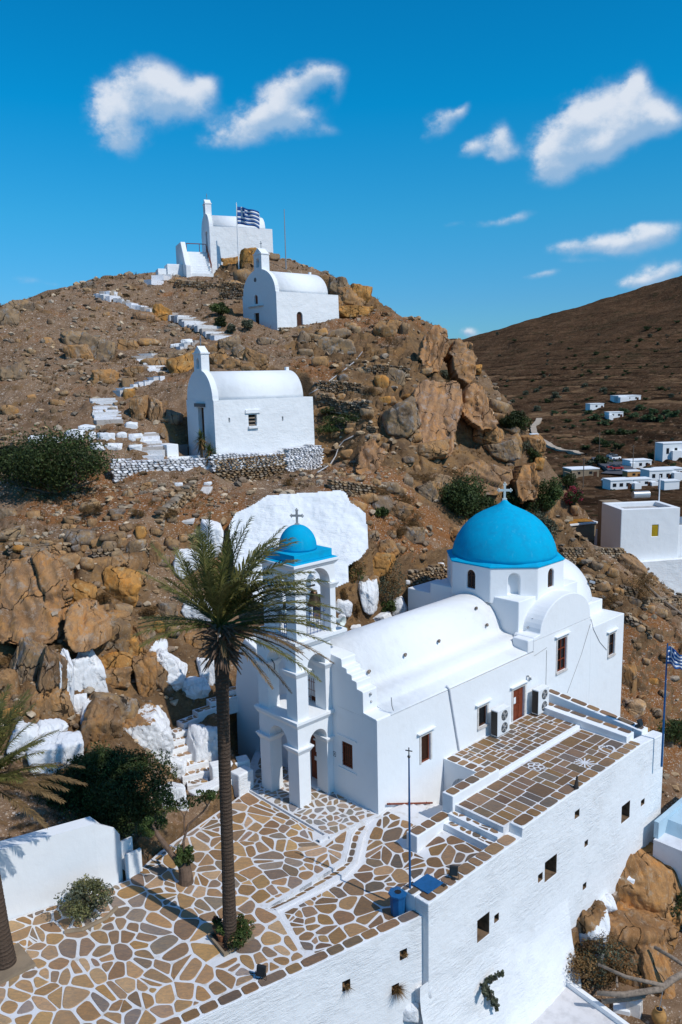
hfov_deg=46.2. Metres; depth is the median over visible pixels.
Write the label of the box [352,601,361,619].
dry brush
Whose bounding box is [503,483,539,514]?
cliff bush
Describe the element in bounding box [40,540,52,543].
field stone
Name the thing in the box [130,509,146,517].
dry brush
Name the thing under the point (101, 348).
boulder
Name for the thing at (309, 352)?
field stone
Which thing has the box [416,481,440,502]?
boulder
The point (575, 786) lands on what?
cat
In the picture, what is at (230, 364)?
boulder
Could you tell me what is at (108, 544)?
field stone
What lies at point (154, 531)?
field stone
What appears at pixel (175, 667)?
painted rock
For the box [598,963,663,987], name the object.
driftwood pole
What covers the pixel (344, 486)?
stone wall
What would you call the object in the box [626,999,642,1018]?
stone block
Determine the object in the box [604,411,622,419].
house
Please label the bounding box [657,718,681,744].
flower shrub
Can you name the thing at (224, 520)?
rubble
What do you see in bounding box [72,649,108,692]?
painted rock
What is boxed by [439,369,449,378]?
olive shrub
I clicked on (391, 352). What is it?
field stone
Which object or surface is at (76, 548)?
field stone
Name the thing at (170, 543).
field stone
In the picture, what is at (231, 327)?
oleander
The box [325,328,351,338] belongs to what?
field stone
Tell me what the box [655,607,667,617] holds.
field stone
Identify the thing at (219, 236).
chapel
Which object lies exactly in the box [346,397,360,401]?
field stone
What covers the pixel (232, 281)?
field stone
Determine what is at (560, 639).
window
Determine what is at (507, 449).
boulder
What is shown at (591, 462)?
bush
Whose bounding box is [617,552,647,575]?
boulder
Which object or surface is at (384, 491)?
dry brush
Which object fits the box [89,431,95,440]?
painted rock
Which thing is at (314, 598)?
bell
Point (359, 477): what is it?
field stone
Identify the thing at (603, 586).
field stone
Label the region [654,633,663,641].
field stone
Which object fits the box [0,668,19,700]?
boulder
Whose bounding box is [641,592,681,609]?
stone wall
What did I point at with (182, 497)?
stone wall
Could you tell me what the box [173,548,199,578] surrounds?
painted rock
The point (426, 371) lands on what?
field stone
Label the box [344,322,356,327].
field stone
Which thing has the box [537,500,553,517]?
boulder
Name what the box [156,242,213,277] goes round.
summit stair
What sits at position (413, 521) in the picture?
dry brush
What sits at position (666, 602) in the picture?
fallen beam
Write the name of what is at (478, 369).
field stone
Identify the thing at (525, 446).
cliff bush
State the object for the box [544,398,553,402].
bush
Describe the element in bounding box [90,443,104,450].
painted rock
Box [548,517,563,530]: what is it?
boulder
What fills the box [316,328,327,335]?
field stone
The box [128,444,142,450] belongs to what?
painted rock
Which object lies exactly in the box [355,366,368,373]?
field stone
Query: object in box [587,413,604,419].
bush
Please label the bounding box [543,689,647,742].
terrace parapet
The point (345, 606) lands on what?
painted rock
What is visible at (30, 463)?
bush
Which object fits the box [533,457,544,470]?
field stone
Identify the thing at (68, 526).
field stone
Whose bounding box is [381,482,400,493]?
field stone
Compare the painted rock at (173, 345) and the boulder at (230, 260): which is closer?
the painted rock at (173, 345)
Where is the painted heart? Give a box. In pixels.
[598,745,614,753]
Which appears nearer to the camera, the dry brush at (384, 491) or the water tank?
the dry brush at (384, 491)
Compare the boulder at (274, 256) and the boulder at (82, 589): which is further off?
the boulder at (274, 256)
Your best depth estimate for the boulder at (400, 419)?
60.99 m
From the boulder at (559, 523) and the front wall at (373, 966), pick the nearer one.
the front wall at (373, 966)
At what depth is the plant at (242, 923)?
28.18 m
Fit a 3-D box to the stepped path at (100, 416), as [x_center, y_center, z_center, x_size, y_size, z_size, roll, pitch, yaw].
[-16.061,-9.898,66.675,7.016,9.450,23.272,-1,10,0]
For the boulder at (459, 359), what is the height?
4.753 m
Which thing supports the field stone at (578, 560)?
on the hill
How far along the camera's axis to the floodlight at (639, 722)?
41.74 m
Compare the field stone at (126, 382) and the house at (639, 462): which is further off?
the house at (639, 462)
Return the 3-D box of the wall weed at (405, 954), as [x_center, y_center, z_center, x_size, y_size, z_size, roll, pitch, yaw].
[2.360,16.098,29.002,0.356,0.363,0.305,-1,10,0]
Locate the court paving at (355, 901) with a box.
[278,810,482,957]
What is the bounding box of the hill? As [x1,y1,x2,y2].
[0,258,681,1023]
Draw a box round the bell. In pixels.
[307,591,320,606]
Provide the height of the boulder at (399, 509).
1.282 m
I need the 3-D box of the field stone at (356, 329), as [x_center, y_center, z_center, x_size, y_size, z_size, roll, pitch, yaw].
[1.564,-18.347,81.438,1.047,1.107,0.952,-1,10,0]
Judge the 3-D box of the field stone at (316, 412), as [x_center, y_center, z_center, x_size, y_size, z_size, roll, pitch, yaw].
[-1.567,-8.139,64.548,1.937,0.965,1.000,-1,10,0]
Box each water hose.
[309,351,362,394]
[317,435,353,472]
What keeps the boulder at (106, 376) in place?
on the hill
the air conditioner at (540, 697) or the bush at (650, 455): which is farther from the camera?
the bush at (650, 455)
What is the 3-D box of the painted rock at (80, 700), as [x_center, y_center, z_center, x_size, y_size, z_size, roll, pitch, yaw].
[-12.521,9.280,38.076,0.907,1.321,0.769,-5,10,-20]
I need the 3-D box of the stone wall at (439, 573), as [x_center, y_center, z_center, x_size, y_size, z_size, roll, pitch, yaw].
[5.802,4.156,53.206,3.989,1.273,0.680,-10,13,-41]
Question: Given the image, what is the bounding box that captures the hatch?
[411,874,446,893]
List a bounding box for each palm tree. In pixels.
[0,683,87,970]
[130,510,346,944]
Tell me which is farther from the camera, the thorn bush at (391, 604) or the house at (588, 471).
the house at (588, 471)
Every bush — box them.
[0,422,117,496]
[0,445,16,475]
[348,559,365,584]
[378,560,406,601]
[381,600,397,612]
[437,469,499,518]
[499,409,531,429]
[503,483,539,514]
[519,441,530,451]
[527,447,541,462]
[532,511,558,540]
[533,405,540,410]
[537,476,563,510]
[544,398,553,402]
[550,391,561,397]
[561,471,577,491]
[562,387,568,391]
[563,486,583,505]
[566,931,636,990]
[580,445,590,448]
[584,410,592,413]
[584,460,594,465]
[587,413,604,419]
[591,436,606,443]
[592,455,612,463]
[596,419,610,425]
[598,387,607,391]
[600,440,614,447]
[601,429,616,434]
[612,442,624,447]
[616,428,631,434]
[619,408,630,413]
[626,412,639,416]
[636,404,646,410]
[640,414,653,419]
[647,452,653,458]
[648,408,659,413]
[650,414,668,422]
[667,410,679,417]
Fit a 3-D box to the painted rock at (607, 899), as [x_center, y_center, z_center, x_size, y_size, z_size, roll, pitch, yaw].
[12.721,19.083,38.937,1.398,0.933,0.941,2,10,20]
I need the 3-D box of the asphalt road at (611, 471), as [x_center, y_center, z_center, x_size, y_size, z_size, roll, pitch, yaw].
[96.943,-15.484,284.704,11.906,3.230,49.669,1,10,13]
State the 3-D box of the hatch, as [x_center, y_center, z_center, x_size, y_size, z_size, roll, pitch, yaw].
[3.260,13.996,30.076,0.960,0.050,1.050,-10,13,-43]
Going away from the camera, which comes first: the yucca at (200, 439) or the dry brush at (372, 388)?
the yucca at (200, 439)
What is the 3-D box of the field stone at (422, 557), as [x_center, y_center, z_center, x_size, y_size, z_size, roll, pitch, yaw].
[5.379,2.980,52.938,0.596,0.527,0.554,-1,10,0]
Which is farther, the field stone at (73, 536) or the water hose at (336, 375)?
the water hose at (336, 375)
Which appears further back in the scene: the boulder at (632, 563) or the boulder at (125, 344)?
the boulder at (125, 344)
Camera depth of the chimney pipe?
70.91 m
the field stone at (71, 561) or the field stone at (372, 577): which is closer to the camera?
the field stone at (71, 561)
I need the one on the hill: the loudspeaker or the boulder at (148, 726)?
the boulder at (148, 726)
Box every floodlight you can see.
[248,964,265,979]
[438,865,458,879]
[632,719,642,730]
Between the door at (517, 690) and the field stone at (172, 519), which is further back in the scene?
the field stone at (172, 519)
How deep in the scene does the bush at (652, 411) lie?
385.21 m
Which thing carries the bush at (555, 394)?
on the hillside
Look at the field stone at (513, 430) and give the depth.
81.92 m
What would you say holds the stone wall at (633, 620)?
on the hill
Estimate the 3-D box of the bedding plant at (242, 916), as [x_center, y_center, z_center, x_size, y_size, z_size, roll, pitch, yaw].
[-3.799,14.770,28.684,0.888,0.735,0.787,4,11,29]
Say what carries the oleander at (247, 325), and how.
on the hill
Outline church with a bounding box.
[236,482,623,815]
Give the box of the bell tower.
[253,508,346,807]
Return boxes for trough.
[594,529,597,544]
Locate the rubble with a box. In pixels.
[0,258,681,831]
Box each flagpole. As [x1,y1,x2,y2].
[236,203,239,268]
[284,209,286,268]
[405,747,411,888]
[660,643,667,766]
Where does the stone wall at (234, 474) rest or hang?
on the hill
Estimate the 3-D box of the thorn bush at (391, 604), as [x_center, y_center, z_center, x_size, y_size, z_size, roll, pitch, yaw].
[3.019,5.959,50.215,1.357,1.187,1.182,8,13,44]
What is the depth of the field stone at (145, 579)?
44.63 m
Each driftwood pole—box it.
[597,970,681,997]
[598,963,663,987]
[601,995,645,1003]
[654,946,681,965]
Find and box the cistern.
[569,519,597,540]
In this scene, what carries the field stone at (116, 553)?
on the hill
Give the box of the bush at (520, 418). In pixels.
[499,409,531,429]
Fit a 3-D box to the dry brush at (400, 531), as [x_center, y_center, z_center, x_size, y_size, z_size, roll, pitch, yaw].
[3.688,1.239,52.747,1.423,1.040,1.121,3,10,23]
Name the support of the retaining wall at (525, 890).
on the hill
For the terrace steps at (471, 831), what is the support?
on the retaining wall at (525, 890)
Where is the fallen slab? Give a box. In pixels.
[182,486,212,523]
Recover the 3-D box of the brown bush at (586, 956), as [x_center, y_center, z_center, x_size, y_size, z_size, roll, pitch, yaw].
[11.668,20.426,36.402,3.725,2.483,2.857,-1,10,0]
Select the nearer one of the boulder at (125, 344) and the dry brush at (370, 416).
the dry brush at (370, 416)
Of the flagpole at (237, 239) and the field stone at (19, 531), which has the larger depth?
the flagpole at (237, 239)
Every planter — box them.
[0,943,35,984]
[208,929,254,956]
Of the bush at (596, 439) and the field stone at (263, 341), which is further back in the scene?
the bush at (596, 439)
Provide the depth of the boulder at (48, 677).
37.01 m
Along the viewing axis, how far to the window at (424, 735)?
37.97 m
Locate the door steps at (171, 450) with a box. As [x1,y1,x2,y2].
[161,443,213,472]
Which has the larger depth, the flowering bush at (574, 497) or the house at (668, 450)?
the house at (668, 450)
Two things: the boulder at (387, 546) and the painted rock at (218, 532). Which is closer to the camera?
the painted rock at (218, 532)
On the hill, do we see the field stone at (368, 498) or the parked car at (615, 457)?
the field stone at (368, 498)
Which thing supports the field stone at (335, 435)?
on the hill
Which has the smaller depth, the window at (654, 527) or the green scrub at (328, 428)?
the green scrub at (328, 428)
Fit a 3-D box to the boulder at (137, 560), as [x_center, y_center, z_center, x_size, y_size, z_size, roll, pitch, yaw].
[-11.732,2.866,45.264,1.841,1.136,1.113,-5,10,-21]
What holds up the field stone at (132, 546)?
on the hill
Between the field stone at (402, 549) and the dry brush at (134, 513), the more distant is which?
the field stone at (402, 549)
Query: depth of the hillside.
660.12 m
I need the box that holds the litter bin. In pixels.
[388,886,406,916]
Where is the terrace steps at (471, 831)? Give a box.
[444,724,579,848]
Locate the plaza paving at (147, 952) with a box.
[0,792,355,1023]
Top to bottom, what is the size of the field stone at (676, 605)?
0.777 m
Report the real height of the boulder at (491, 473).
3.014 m
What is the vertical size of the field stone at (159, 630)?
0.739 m
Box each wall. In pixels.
[0,816,142,919]
[5,542,70,558]
[91,546,163,558]
[110,457,221,481]
[154,480,197,530]
[159,910,422,1023]
[174,280,216,289]
[178,444,187,455]
[208,449,298,471]
[212,454,286,481]
[217,281,244,300]
[278,327,295,331]
[282,444,323,471]
[314,380,364,395]
[316,393,371,415]
[327,479,376,496]
[331,416,378,432]
[364,363,411,377]
[389,754,498,852]
[400,730,663,1023]
[407,563,446,584]
[558,547,625,566]
[585,576,638,597]
[625,612,652,639]
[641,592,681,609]
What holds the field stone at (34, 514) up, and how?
on the hill
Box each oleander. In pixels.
[209,302,229,316]
[214,316,226,326]
[226,322,235,332]
[241,319,253,330]
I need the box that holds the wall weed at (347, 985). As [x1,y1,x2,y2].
[343,983,354,997]
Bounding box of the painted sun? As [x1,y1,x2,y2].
[574,758,595,767]
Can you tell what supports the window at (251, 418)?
in the chapel at (259, 412)
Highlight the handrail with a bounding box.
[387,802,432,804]
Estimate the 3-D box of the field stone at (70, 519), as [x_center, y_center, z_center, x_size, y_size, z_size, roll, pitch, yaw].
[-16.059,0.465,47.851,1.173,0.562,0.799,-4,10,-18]
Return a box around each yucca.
[192,429,208,457]
[201,442,218,467]
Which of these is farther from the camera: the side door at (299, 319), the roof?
the side door at (299, 319)
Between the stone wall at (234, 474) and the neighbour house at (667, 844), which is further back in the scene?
the stone wall at (234, 474)
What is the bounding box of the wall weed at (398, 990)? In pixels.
[391,983,408,1003]
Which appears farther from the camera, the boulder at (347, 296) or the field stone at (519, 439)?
the boulder at (347, 296)
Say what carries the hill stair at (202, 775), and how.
on the hill
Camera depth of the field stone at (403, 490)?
55.78 m
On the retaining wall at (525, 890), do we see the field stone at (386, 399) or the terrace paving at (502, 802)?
the terrace paving at (502, 802)
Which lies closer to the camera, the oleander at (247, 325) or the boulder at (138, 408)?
the boulder at (138, 408)
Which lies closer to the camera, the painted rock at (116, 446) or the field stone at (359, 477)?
the field stone at (359, 477)
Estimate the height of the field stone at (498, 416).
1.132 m
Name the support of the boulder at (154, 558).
on the hill
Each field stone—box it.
[0,405,18,414]
[0,524,25,540]
[11,544,28,552]
[14,537,29,542]
[25,510,40,518]
[26,394,35,398]
[27,348,35,353]
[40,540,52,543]
[43,337,51,342]
[47,318,54,323]
[49,399,64,405]
[49,542,61,550]
[58,552,80,569]
[59,390,68,395]
[61,523,76,528]
[62,515,81,523]
[63,528,95,545]
[71,544,80,552]
[78,501,100,510]
[80,545,90,551]
[80,557,94,570]
[87,519,97,526]
[90,537,102,548]
[91,581,100,588]
[99,531,127,540]
[101,541,116,551]
[102,604,108,610]
[108,508,125,515]
[110,550,123,558]
[111,514,124,520]
[114,603,132,613]
[116,538,127,548]
[119,523,132,531]
[121,378,133,386]
[122,488,134,497]
[123,388,135,399]
[126,539,146,552]
[135,526,146,539]
[135,569,147,585]
[138,338,159,345]
[139,357,166,364]
[140,482,151,487]
[150,527,160,535]
[152,497,162,501]
[154,349,185,357]
[154,621,164,632]
[160,555,169,566]
[164,536,179,549]
[165,621,180,635]
[167,516,177,522]
[174,279,200,285]
[178,534,187,541]
[225,280,242,291]
[233,268,251,282]
[257,337,278,344]
[297,330,310,342]
[298,349,313,356]
[308,333,322,339]
[311,356,328,366]
[313,406,332,416]
[314,393,335,400]
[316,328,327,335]
[323,447,331,454]
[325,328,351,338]
[330,431,340,437]
[335,362,343,367]
[335,393,345,399]
[335,472,345,476]
[337,374,348,380]
[340,449,352,458]
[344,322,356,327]
[344,428,353,433]
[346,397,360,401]
[346,423,355,427]
[351,326,360,333]
[352,475,365,480]
[353,500,366,511]
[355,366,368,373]
[359,386,368,393]
[359,575,368,581]
[360,408,373,415]
[360,493,377,503]
[368,386,382,396]
[368,530,379,540]
[369,433,380,440]
[369,575,379,584]
[370,478,380,485]
[372,495,392,512]
[374,375,388,387]
[378,396,390,404]
[381,443,389,450]
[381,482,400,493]
[386,530,396,538]
[387,350,395,354]
[388,396,396,405]
[396,487,406,497]
[397,545,405,553]
[399,322,409,334]
[402,394,411,399]
[402,456,414,462]
[403,476,412,486]
[408,432,422,442]
[414,465,420,471]
[419,553,426,560]
[421,367,432,375]
[476,364,481,374]
[489,399,509,413]
[493,412,504,421]
[508,427,520,433]
[510,433,522,449]
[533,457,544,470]
[570,505,579,515]
[575,558,584,564]
[590,561,603,570]
[595,582,610,591]
[607,567,618,577]
[613,588,623,595]
[628,596,641,606]
[633,643,640,649]
[636,624,645,632]
[642,657,649,663]
[643,605,654,613]
[649,678,658,684]
[651,708,662,716]
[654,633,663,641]
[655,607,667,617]
[659,689,669,697]
[660,653,667,661]
[664,738,673,747]
[670,603,679,609]
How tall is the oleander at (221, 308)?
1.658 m
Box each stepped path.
[89,340,198,459]
[93,274,227,339]
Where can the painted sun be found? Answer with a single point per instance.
(582, 762)
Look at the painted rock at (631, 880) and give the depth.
39.74 m
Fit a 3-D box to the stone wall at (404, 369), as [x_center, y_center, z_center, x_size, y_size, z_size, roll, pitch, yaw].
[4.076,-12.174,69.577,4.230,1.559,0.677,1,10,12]
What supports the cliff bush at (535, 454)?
on the hill
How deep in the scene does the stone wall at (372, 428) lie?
62.60 m
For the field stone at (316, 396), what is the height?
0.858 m
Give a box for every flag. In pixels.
[237,207,259,228]
[667,646,681,669]
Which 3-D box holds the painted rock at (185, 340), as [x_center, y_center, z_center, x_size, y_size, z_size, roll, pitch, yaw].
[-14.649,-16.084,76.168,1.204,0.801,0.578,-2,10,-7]
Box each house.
[562,466,599,477]
[585,403,603,409]
[601,501,681,594]
[602,477,641,489]
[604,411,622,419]
[610,395,640,402]
[622,458,651,468]
[622,469,639,476]
[627,477,657,485]
[640,467,681,480]
[651,466,681,471]
[653,798,681,885]
[655,441,681,461]
[658,479,679,489]
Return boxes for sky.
[0,0,681,338]
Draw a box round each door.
[194,403,205,449]
[248,296,263,323]
[297,312,301,325]
[311,734,316,778]
[510,679,529,721]
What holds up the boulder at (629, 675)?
on the hill
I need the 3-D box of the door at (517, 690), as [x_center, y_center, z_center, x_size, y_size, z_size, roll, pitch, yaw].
[9.567,10.238,43.085,1.660,2.126,0.310,-10,13,-43]
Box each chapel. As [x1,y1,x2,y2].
[186,336,314,457]
[201,193,272,273]
[242,241,338,329]
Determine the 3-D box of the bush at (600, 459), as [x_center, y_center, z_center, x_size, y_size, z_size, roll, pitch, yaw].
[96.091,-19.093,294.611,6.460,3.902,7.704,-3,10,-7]
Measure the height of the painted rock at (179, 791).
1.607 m
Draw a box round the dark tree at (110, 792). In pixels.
[28,740,177,837]
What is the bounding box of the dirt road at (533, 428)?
[530,418,586,454]
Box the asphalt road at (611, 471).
[591,457,633,473]
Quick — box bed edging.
[64,905,117,933]
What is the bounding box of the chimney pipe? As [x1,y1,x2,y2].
[658,475,660,500]
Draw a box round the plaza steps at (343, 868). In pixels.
[260,810,370,911]
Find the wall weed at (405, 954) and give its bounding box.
[402,951,408,957]
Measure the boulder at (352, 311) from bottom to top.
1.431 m
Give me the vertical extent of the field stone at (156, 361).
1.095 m
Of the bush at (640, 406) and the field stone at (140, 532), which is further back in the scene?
the bush at (640, 406)
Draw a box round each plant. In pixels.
[211,915,221,934]
[214,922,224,941]
[221,914,244,923]
[226,930,250,951]
[232,918,255,938]
[238,919,246,932]
[480,969,503,1011]
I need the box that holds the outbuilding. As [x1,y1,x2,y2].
[597,499,621,545]
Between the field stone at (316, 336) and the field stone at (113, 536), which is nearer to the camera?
the field stone at (113, 536)
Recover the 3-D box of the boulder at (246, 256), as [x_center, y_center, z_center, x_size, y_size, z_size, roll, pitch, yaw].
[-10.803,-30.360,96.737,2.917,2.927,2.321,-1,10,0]
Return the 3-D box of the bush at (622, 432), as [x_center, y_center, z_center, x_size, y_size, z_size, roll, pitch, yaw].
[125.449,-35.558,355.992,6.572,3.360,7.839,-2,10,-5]
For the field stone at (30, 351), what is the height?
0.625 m
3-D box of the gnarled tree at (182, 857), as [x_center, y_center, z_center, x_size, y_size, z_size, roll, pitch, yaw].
[-6.319,12.787,31.502,3.422,3.873,1.417,0,10,7]
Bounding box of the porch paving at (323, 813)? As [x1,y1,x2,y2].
[249,751,377,838]
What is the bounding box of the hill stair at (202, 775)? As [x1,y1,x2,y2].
[172,686,253,797]
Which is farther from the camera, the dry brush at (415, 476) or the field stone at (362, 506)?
the dry brush at (415, 476)
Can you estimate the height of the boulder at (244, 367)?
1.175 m
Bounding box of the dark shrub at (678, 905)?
[670,892,681,919]
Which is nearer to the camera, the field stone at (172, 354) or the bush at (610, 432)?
the field stone at (172, 354)
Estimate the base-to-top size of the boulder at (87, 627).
2.256 m
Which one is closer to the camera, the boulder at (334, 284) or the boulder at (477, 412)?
the boulder at (477, 412)
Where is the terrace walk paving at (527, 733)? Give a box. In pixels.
[452,711,575,769]
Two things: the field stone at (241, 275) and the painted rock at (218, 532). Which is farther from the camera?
the field stone at (241, 275)
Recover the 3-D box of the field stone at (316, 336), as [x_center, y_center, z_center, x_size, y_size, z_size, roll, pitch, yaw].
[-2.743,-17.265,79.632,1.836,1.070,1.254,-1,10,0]
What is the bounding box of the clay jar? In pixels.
[651,1005,666,1023]
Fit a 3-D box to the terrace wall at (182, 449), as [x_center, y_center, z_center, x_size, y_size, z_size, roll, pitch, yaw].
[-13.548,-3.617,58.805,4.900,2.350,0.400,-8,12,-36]
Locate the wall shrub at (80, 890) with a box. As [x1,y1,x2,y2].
[53,873,114,925]
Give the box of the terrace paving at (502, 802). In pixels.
[455,728,625,835]
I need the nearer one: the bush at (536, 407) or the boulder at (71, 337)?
the boulder at (71, 337)
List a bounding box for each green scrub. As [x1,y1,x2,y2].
[314,412,359,433]
[319,406,337,415]
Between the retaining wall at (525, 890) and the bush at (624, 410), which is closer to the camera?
the retaining wall at (525, 890)
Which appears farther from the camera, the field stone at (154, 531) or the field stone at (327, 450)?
the field stone at (327, 450)
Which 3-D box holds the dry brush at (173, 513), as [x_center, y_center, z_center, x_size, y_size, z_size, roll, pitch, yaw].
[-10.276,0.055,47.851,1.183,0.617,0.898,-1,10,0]
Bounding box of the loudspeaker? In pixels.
[336,616,345,626]
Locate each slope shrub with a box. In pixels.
[162,769,177,781]
[375,506,388,518]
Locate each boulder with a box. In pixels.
[0,308,20,325]
[0,362,28,380]
[0,508,16,518]
[0,549,73,644]
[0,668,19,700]
[2,707,22,719]
[5,300,35,310]
[8,636,46,683]
[21,545,50,557]
[30,681,74,722]
[37,646,67,693]
[60,330,85,344]
[63,344,95,360]
[63,597,111,652]
[67,578,97,603]
[78,331,116,360]
[80,697,122,752]
[81,281,96,288]
[89,692,138,722]
[90,369,120,384]
[91,600,97,608]
[93,555,122,568]
[98,617,130,652]
[99,652,133,673]
[102,565,142,607]
[104,666,132,687]
[106,609,130,620]
[117,339,139,350]
[121,551,150,570]
[122,702,173,762]
[123,366,144,376]
[126,634,142,655]
[129,394,148,420]
[132,312,159,322]
[132,625,155,652]
[132,651,157,696]
[147,397,164,423]
[148,541,163,567]
[152,304,171,320]
[156,661,173,694]
[157,601,177,620]
[164,409,183,425]
[165,350,194,373]
[184,631,209,650]
[205,342,219,352]
[209,347,228,364]
[218,335,241,349]
[220,256,239,265]
[222,358,241,369]
[230,344,244,357]
[240,247,256,268]
[240,364,259,370]
[242,347,268,370]
[269,252,279,260]
[316,337,355,356]
[327,276,350,294]
[336,287,365,316]
[339,305,373,317]
[352,283,372,302]
[356,438,384,474]
[372,552,395,577]
[373,319,400,336]
[378,539,399,556]
[382,396,421,438]
[387,368,404,387]
[390,500,412,519]
[402,525,425,543]
[411,380,463,458]
[412,439,449,459]
[416,324,448,373]
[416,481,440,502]
[431,474,451,493]
[443,338,475,389]
[449,526,460,542]
[452,460,512,495]
[461,383,497,431]
[473,427,503,444]
[483,436,520,462]
[510,462,539,503]
[521,434,545,455]
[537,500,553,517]
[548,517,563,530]
[576,900,609,966]
[585,901,677,968]
[609,909,675,998]
[615,842,681,924]
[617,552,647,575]
[621,661,636,692]
[622,698,646,717]
[666,909,681,931]
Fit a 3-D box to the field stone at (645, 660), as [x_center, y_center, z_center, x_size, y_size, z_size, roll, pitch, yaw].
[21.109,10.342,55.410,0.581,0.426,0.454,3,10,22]
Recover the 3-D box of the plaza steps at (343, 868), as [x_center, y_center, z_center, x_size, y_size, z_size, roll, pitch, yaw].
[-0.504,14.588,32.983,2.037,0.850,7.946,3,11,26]
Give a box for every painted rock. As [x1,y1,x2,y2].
[6,721,40,757]
[26,731,83,774]
[36,718,68,736]
[59,648,74,705]
[64,429,84,439]
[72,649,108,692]
[73,693,87,713]
[78,424,95,430]
[80,698,90,723]
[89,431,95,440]
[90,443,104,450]
[96,432,114,440]
[105,443,122,450]
[116,432,126,437]
[124,421,137,428]
[128,433,143,441]
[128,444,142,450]
[149,639,167,651]
[155,782,188,810]
[156,648,187,690]
[167,755,186,780]
[170,343,180,347]
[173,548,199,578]
[181,339,192,343]
[181,599,211,620]
[181,676,210,699]
[186,723,217,762]
[196,657,214,685]
[199,519,223,556]
[336,599,352,616]
[351,624,360,629]
[358,578,378,614]
[373,611,391,621]
[391,596,407,615]
[403,1002,420,1022]
[415,985,431,1003]
[601,892,616,912]
[619,876,634,883]
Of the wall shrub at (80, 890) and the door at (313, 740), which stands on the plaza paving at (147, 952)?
the wall shrub at (80, 890)
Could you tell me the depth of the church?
42.37 m
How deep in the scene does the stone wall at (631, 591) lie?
58.76 m
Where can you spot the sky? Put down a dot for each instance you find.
(479, 166)
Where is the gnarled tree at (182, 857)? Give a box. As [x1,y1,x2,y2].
[138,789,219,886]
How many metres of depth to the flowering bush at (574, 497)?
79.00 m
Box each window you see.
[245,409,259,428]
[308,671,315,700]
[337,733,356,775]
[417,726,436,764]
[468,570,474,587]
[475,698,492,730]
[548,569,551,586]
[555,631,571,675]
[607,628,618,658]
[651,525,657,535]
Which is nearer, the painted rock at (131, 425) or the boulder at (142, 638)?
the boulder at (142, 638)
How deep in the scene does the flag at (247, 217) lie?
95.01 m
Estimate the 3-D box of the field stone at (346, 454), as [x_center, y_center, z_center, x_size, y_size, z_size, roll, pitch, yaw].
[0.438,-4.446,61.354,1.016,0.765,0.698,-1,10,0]
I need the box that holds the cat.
[573,776,578,789]
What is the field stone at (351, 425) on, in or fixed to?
on the hill
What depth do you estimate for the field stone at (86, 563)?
43.08 m
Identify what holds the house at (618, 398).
on the hillside
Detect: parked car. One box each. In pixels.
[609,455,620,458]
[610,465,623,469]
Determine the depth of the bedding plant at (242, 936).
27.64 m
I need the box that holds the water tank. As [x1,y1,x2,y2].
[631,491,650,497]
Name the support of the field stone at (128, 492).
on the hill
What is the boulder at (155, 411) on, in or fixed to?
on the hill
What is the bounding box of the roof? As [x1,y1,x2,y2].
[531,979,628,1023]
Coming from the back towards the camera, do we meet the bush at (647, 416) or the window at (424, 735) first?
the bush at (647, 416)
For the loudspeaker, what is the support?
attached to the bell tower
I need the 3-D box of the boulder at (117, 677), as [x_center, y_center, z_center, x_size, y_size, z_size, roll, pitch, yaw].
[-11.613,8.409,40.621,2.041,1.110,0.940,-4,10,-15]
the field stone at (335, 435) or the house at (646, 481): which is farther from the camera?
the house at (646, 481)
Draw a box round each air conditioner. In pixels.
[491,704,509,737]
[532,684,548,715]
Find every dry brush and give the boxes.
[0,653,12,666]
[53,643,77,653]
[79,500,103,513]
[96,591,115,603]
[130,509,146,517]
[136,605,158,616]
[164,508,178,517]
[282,477,295,485]
[335,369,348,373]
[340,588,348,600]
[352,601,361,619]
[361,413,373,418]
[363,386,384,395]
[370,484,392,494]
[382,334,398,345]
[392,524,407,537]
[393,493,416,505]
[399,510,425,528]
[408,469,439,480]
[442,465,472,476]
[596,591,620,608]
[625,571,655,602]
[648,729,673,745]
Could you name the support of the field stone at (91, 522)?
on the hill
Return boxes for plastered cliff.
[229,490,367,601]
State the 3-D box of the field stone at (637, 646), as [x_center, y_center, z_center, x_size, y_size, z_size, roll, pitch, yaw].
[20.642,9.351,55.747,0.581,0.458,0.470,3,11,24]
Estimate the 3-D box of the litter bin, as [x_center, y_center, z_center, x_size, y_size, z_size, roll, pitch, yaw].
[2.126,14.577,29.871,0.665,0.884,0.665,3,10,22]
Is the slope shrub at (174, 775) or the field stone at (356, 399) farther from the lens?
the field stone at (356, 399)
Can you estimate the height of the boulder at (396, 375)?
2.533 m
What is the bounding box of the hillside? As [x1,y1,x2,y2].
[462,275,681,529]
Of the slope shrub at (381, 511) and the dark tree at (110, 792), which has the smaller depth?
the dark tree at (110, 792)
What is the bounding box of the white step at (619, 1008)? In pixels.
[613,1002,629,1015]
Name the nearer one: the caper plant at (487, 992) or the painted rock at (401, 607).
the caper plant at (487, 992)
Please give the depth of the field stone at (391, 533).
52.33 m
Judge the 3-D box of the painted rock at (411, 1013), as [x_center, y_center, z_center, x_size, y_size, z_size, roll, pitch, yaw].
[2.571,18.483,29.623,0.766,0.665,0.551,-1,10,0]
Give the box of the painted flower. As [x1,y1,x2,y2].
[527,762,548,770]
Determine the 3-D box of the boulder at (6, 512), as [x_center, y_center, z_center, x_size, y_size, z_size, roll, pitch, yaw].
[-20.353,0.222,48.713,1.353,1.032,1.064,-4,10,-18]
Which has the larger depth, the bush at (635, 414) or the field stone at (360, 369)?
the bush at (635, 414)
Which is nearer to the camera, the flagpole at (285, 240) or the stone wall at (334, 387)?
the stone wall at (334, 387)
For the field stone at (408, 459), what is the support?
on the hill
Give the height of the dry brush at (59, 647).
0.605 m

